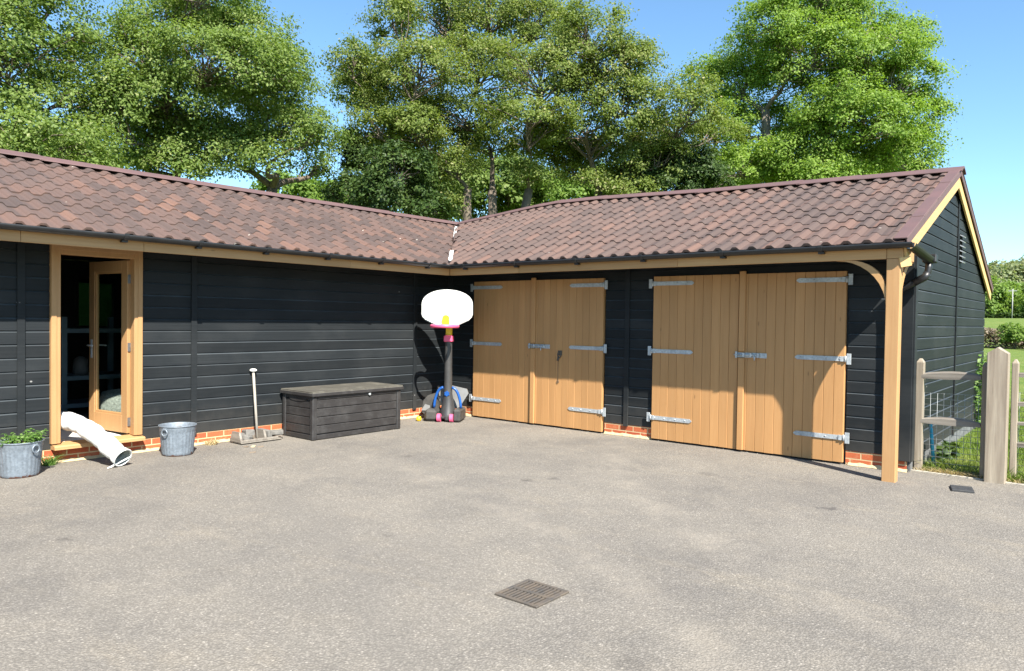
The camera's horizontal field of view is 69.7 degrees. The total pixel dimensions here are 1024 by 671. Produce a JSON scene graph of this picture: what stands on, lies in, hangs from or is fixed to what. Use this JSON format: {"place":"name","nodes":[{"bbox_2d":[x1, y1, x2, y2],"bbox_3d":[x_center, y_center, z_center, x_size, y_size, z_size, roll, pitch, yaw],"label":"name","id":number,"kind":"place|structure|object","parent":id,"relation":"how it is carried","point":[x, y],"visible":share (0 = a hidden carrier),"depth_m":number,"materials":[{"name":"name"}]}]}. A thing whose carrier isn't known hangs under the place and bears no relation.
{"place":"outdoors","nodes":[
{"label":"outdoors","id":0,"kind":"place"},
{"bbox_2d":[72,356,88,374],"bbox_3d":[-6.106,0.421,10.398,0.200,0.250,0.200,2,2,40],"label":"storage pot","id":1,"kind":"object","parent":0,"point":[80,365],"visible":1,"depth_m":10.33,"materials":[{"name":"grey plastic"}]},
{"bbox_2d":[99,389,120,411],"bbox_3d":[-4.950,0.903,9.255,0.570,0.470,0.570,2,2,40],"label":"knitted pouffe","id":2,"kind":"object","parent":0,"point":[109,400],"visible":0.3,"depth_m":9.01,"materials":[{"name":"white fabric"}]},
{"bbox_2d":[0,416,1023,670],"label":"yard","id":3,"kind":"structure","parent":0,"point":[412,544],"depth_m":4.90,"materials":[{"name":"grey asphalt"}]},
{"bbox_2d":[0,438,44,478],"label":"metal bucket","id":4,"kind":"object","parent":3,"relation":"on","point":[21,460],"visible":0.92,"depth_m":7.07,"materials":[{"name":"metal"}]},
{"bbox_2d":[0,428,47,446],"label":"potted plant","id":5,"kind":"object","parent":4,"relation":"in","point":[30,437],"visible":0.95,"depth_m":7.18,"materials":[{"name":"green plant"}]},
{"bbox_2d":[41,452,65,465],"bbox_3d":[-4.846,1.288,7.745,0.492,0.149,0.423,2,2,40],"label":"weed","id":6,"kind":"object","parent":3,"relation":"on","point":[48,462],"visible":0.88,"depth_m":7.71,"materials":[{"name":"green plant"}]},
{"bbox_2d":[61,412,131,468],"bbox_3d":[-4.794,1.091,7.928,1.668,0.528,0.253,1,1,20],"label":"flexible duct","id":7,"kind":"object","parent":3,"relation":"on","point":[115,451],"visible":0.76,"depth_m":7.74,"materials":[{"name":"white plastic"}]},
{"bbox_2d":[158,422,196,456],"bbox_3d":[-3.834,1.190,8.427,0.410,0.344,0.427,2,2,40],"label":"metal bucket","id":8,"kind":"object","parent":3,"relation":"on","point":[177,439],"visible":1,"depth_m":8.29,"materials":[{"name":"metal"}]},
{"bbox_2d":[204,438,219,445],"bbox_3d":[-3.727,1.312,9.104,0.234,0.074,0.265,1,1,3],"label":"weed","id":9,"kind":"object","parent":3,"relation":"on","point":[214,442],"visible":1,"depth_m":9.07,"materials":[{"name":"plant"}]},
{"bbox_2d":[230,428,281,443],"bbox_3d":[-3.267,1.268,9.376,0.280,0.138,0.575,2,2,40],"label":"block tray","id":10,"kind":"object","parent":3,"relation":"on","point":[235,437],"visible":0.81,"depth_m":9.23,"materials":[{"name":"grey wood"}]},
{"bbox_2d":[241,433,252,439],"bbox_3d":[-3.367,1.276,9.246,0.179,0.098,0.104,1,1,10],"label":"concrete block","id":11,"kind":"object","parent":10,"relation":"in","point":[245,437],"depth_m":9.20,"materials":[{"name":"grey concrete"}]},
{"bbox_2d":[242,429,254,435],"bbox_3d":[-3.350,1.236,9.341,0.120,0.105,0.210,0,2,-36],"label":"concrete block","id":12,"kind":"object","parent":10,"relation":"in","point":[251,432],"depth_m":9.27,"materials":[{"name":"grey concrete"}]},
{"bbox_2d":[250,369,257,437],"bbox_3d":[-3.319,0.874,9.516,0.221,0.888,0.094,2,2,40],"label":"tamper","id":13,"kind":"object","parent":10,"relation":"on","point":[253,371],"visible":0.98,"depth_m":9.49,"materials":[{"name":"white metal"}]},
{"bbox_2d":[259,428,271,436],"bbox_3d":[-3.188,1.264,9.476,0.224,0.124,0.063,2,1,31],"label":"concrete block","id":14,"kind":"object","parent":10,"relation":"in","point":[268,433],"depth_m":9.41,"materials":[{"name":"grey concrete"}]},
{"bbox_2d":[272,429,283,434],"bbox_3d":[-3.108,1.260,9.555,0.266,0.075,0.089,1,1,-13],"label":"concrete block","id":15,"kind":"object","parent":10,"relation":"in","point":[278,432],"depth_m":9.53,"materials":[{"name":"grey concrete"}]},
{"bbox_2d":[280,382,403,440],"bbox_3d":[-2.340,1.026,10.230,0.737,0.636,1.553,2,2,40],"label":"storage box","id":16,"kind":"object","parent":3,"relation":"on","point":[313,413],"visible":1,"depth_m":9.84,"materials":[{"name":"grey plastic"}]},
{"bbox_2d":[8,418,866,486],"bbox_3d":[-1.219,1.424,6.993,6.637,0.012,8.465,2,2,40],"label":"grit","id":17,"kind":"object","parent":3,"relation":"on","point":[552,430],"visible":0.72,"depth_m":8.85,"materials":[{"name":"gravel"}]},
{"bbox_2d":[421,290,472,421],"bbox_3d":[-1.014,0.312,11.404,0.769,2.041,1.093,0,1,-17],"label":"basketball hoop","id":18,"kind":"object","parent":3,"relation":"on","point":[448,310],"visible":1,"depth_m":11.34,"materials":[{"name":"white plastic"}]},
{"bbox_2d":[495,579,568,608],"bbox_3d":[0.117,1.502,4.286,0.308,0.012,0.316,2,2,40],"label":"drain grate","id":19,"kind":"object","parent":3,"relation":"on","point":[532,593],"visible":1,"depth_m":4.28,"materials":[{"name":"metal"}]},
{"bbox_2d":[950,485,974,493],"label":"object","id":20,"kind":"object","parent":3,"relation":"on","point":[959,488],"visible":1,"depth_m":7.10,"materials":[{"name":"grey metal"}]},
{"bbox_2d":[0,0,1023,266],"label":"sky","id":21,"kind":"structure","parent":0,"point":[987,36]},
{"bbox_2d":[922,393,1023,482],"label":"grass","id":22,"kind":"structure","parent":0,"point":[973,452],"depth_m":9.13,"materials":[{"name":"green plant"}]},
{"bbox_2d":[928,424,934,463],"bbox_3d":[4.686,1.201,8.205,0.052,0.535,0.110,0,1,-20],"label":"garden tool","id":23,"kind":"object","parent":22,"relation":"on","point":[931,442],"visible":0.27,"depth_m":8.19,"materials":[{"name":"blue plastic"}]},
{"bbox_2d":[954,303,1023,456],"bbox_3d":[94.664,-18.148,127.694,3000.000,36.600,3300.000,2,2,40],"label":"ground","id":24,"kind":"structure","parent":0,"point":[1016,353],"depth_m":45.74,"materials":[{"name":"green plant"}]},
{"bbox_2d":[0,0,149,169],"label":"oak tree","id":25,"kind":"object","parent":24,"relation":"on","point":[43,132],"visible":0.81,"depth_m":17.84,"materials":[{"name":"green plant"}]},
{"bbox_2d":[54,0,360,192],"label":"oak tree","id":26,"kind":"object","parent":24,"relation":"on","point":[261,65],"visible":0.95,"depth_m":20.74,"materials":[{"name":"green plant"}]},
{"bbox_2d":[249,169,325,200],"bbox_3d":[-10.958,-3.783,36.211,4.097,9.140,2.849,1,1,18],"label":"bush","id":27,"kind":"object","parent":24,"relation":"on","point":[299,188],"visible":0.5,"depth_m":35.46,"materials":[{"name":"green plant"}]},
{"bbox_2d":[296,176,358,205],"bbox_3d":[-9.036,-3.773,37.690,4.755,9.132,2.801,0,1,-29],"label":"bush","id":28,"kind":"object","parent":24,"relation":"on","point":[325,184],"visible":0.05,"depth_m":36.75,"materials":[{"name":"green plant"}]},
{"bbox_2d":[314,122,462,221],"bbox_3d":[-3.940,-2.890,23.099,4.639,8.184,6.224,1,1,-9],"label":"holly tree","id":29,"kind":"object","parent":24,"relation":"on","point":[376,183],"visible":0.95,"depth_m":21.21,"materials":[{"name":"green plant"}]},
{"bbox_2d":[0,149,993,482],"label":"stable block","id":30,"kind":"structure","parent":24,"relation":"on","point":[814,319],"depth_m":9.42,"materials":[{"name":"brown roof tile"},{"name":"black stained timber plank"},{"name":"red brick"}]},
{"bbox_2d":[61,430,118,441],"bbox_3d":[-5.074,1.146,8.471,0.880,0.012,0.730,2,2,40],"label":"floor mat","id":31,"kind":"object","parent":30,"relation":"on","point":[68,435],"visible":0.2,"depth_m":8.39,"materials":[{"name":"white plastic"}]},
{"bbox_2d":[61,317,120,411],"bbox_3d":[-5.755,0.411,10.822,0.600,1.359,1.800,2,2,40],"label":"shelf rack","id":32,"kind":"object","parent":30,"relation":"on","point":[110,374],"visible":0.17,"depth_m":10.18,"materials":[{"name":"blue metal"}]},
{"bbox_2d":[75,275,117,327],"bbox_3d":[-6.883,-0.543,12.145,0.090,0.880,0.659,2,2,40],"label":"window","id":33,"kind":"structure","parent":30,"relation":"in","point":[81,281],"depth_m":12.21,"materials":[{"name":"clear glass"}]},
{"bbox_2d":[87,260,130,432],"bbox_3d":[-4.718,0.123,8.642,0.822,1.987,0.182,2,1,32],"label":"glazed door","id":34,"kind":"structure","parent":30,"relation":"in","point":[115,421],"depth_m":8.61,"materials":[{"name":"brown wood"}]},
{"bbox_2d":[469,280,530,422],"bbox_3d":[-0.183,0.230,11.625,1.254,2.175,0.103,2,2,40],"label":"garage door","id":35,"kind":"structure","parent":30,"relation":"in","point":[502,309],"depth_m":11.57,"materials":[{"name":"brown wood"}]},
{"bbox_2d":[527,278,607,431],"bbox_3d":[0.798,0.245,10.786,1.392,2.210,0.149,2,2,40],"label":"garage door","id":36,"kind":"structure","parent":30,"relation":"in","point":[568,347],"depth_m":10.76,"materials":[{"name":"brown wood"}]},
{"bbox_2d":[646,274,739,448],"bbox_3d":[2.336,0.311,9.547,1.253,2.174,0.103,2,2,40],"label":"garage door","id":37,"kind":"structure","parent":30,"relation":"in","point":[696,317],"depth_m":9.48,"materials":[{"name":"brown wood"}]},
{"bbox_2d":[734,271,852,461],"bbox_3d":[3.302,0.326,8.720,1.358,2.210,0.149,2,2,40],"label":"garage door","id":38,"kind":"structure","parent":30,"relation":"in","point":[791,353],"depth_m":8.69,"materials":[{"name":"brown wood"}]},
{"bbox_2d":[973,352,986,422],"bbox_3d":[7.511,0.905,11.663,0.488,1.283,1.001,2,2,40],"label":"climbing plant","id":39,"kind":"object","parent":30,"relation":"attached to","point":[977,389],"visible":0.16,"depth_m":11.52,"materials":[{"name":"green plant"}]},
{"bbox_2d":[429,149,582,221],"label":"understorey tree","id":40,"kind":"object","parent":24,"relation":"on","point":[510,196],"visible":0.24,"depth_m":41.93,"materials":[{"name":"green plant"}]},
{"bbox_2d":[318,0,756,220],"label":"oak tree","id":41,"kind":"object","parent":24,"relation":"on","point":[548,131],"visible":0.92,"depth_m":24.58,"materials":[{"name":"green plant"}]},
{"bbox_2d":[540,161,616,202],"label":"bush","id":42,"kind":"object","parent":24,"relation":"on","point":[577,191],"visible":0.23,"depth_m":41.09,"materials":[{"name":"green plant"}]},
{"bbox_2d":[610,127,736,194],"bbox_3d":[5.505,-3.081,26.099,4.677,8.686,3.188,1,1,18],"label":"holly tree","id":43,"kind":"object","parent":24,"relation":"on","point":[707,166],"visible":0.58,"depth_m":25.22,"materials":[{"name":"green plant"}]},
{"bbox_2d":[671,0,970,186],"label":"oak tree","id":44,"kind":"object","parent":24,"relation":"on","point":[850,94],"visible":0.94,"depth_m":27.13,"materials":[{"name":"green plant"}]},
{"bbox_2d":[720,149,940,186],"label":"understorey tree","id":45,"kind":"object","parent":24,"relation":"on","point":[921,162],"visible":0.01,"depth_m":41.18,"materials":[{"name":"green plant"}]},
{"bbox_2d":[935,440,960,461],"bbox_3d":[5.201,1.393,8.786,0.275,0.270,0.816,2,2,40],"label":"weed","id":46,"kind":"object","parent":24,"relation":"on","point":[945,444],"visible":0.83,"depth_m":8.66,"materials":[{"name":"green plant"}]},
{"bbox_2d":[914,358,986,477],"bbox_3d":[4.717,0.926,7.908,0.670,1.335,0.092,2,2,41],"label":"post and rail fence","id":47,"kind":"object","parent":24,"relation":"on","point":[921,376],"visible":0.89,"depth_m":7.94,"materials":[{"name":"brown wood"}]},
{"bbox_2d":[911,469,1023,485],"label":"kerb strip","id":48,"kind":"object","parent":24,"relation":"on","point":[975,478],"visible":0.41,"depth_m":7.75,"materials":[{"name":"concrete"}]},
{"bbox_2d":[912,465,1023,483],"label":"straw","id":49,"kind":"object","parent":24,"relation":"on","point":[940,470],"visible":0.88,"depth_m":7.84,"materials":[{"name":"beige plant"}]},
{"bbox_2d":[921,454,1023,483],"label":"tall grass","id":50,"kind":"structure","parent":24,"relation":"on","point":[940,464],"depth_m":7.86,"materials":[{"name":"green plant"}]},
{"bbox_2d":[984,347,1009,483],"bbox_3d":[4.986,0.862,7.555,0.184,1.486,0.170,2,2,40],"label":"gate post","id":51,"kind":"object","parent":24,"relation":"on","point":[997,415],"visible":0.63,"depth_m":7.49,"materials":[{"name":"brown wood"}]},
{"bbox_2d":[984,275,1017,314],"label":"field tree","id":52,"kind":"object","parent":24,"relation":"on","point":[1000,292],"visible":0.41,"depth_m":183.26,"materials":[{"name":"green plant"}]},
{"bbox_2d":[985,272,1017,305],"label":"hill tree","id":53,"kind":"object","parent":24,"relation":"on","point":[1000,280],"visible":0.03,"depth_m":258.39,"materials":[{"name":"green plant"}]},
{"bbox_2d":[988,261,1016,273],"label":"hill tree","id":54,"kind":"object","parent":24,"relation":"on","point":[992,265],"visible":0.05,"depth_m":283.89,"materials":[{"name":"green plant"}]},
{"bbox_2d":[983,327,1023,348],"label":"brush hedge","id":55,"kind":"object","parent":24,"relation":"on","point":[990,337],"visible":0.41,"depth_m":54.71,"materials":[{"name":"plant"}]},
{"bbox_2d":[985,278,1022,317],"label":"field tree","id":56,"kind":"object","parent":24,"relation":"on","point":[1017,292],"visible":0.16,"depth_m":187.38,"materials":[{"name":"green plant"}]},
{"bbox_2d":[985,312,1023,317],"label":"field hedge","id":57,"kind":"object","parent":24,"relation":"on","point":[1005,314],"visible":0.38,"depth_m":168.97,"materials":[{"name":"green plant"}]},
{"bbox_2d":[990,264,1021,283],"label":"hill tree","id":58,"kind":"object","parent":24,"relation":"on","point":[1000,271],"visible":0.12,"depth_m":270.16,"materials":[{"name":"green plant"}]},
{"bbox_2d":[991,255,1023,270],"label":"hill tree","id":59,"kind":"object","parent":24,"relation":"on","point":[1009,262],"visible":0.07,"depth_m":332.37,"materials":[{"name":"green plant"}]},
{"bbox_2d":[996,322,1023,348],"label":"bush","id":60,"kind":"object","parent":24,"relation":"on","point":[1014,333],"visible":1,"depth_m":52.65,"materials":[{"name":"green plant"}]},
{"bbox_2d":[996,282,1023,311],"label":"tree","id":61,"kind":"object","parent":24,"relation":"on","point":[1022,287],"visible":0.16,"depth_m":190.56,"materials":[{"name":"green plant"}]},
{"bbox_2d":[1008,289,1016,317],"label":"utility pole","id":62,"kind":"object","parent":24,"relation":"on","point":[1012,290],"visible":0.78,"depth_m":165.17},
{"bbox_2d":[1002,260,1023,283],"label":"hill tree","id":63,"kind":"object","parent":24,"relation":"on","point":[1019,268],"visible":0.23,"depth_m":274.55,"materials":[{"name":"green plant"}]},
{"bbox_2d":[1009,359,1023,475],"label":"post and rail fence","id":64,"kind":"object","parent":24,"relation":"on","point":[1014,422],"visible":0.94,"depth_m":7.61,"materials":[{"name":"brown wood"}]},
{"bbox_2d":[1009,294,1023,313],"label":"field tree","id":65,"kind":"object","parent":24,"relation":"on","point":[1021,302],"visible":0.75,"depth_m":182.40,"materials":[{"name":"green plant"}]}
]}

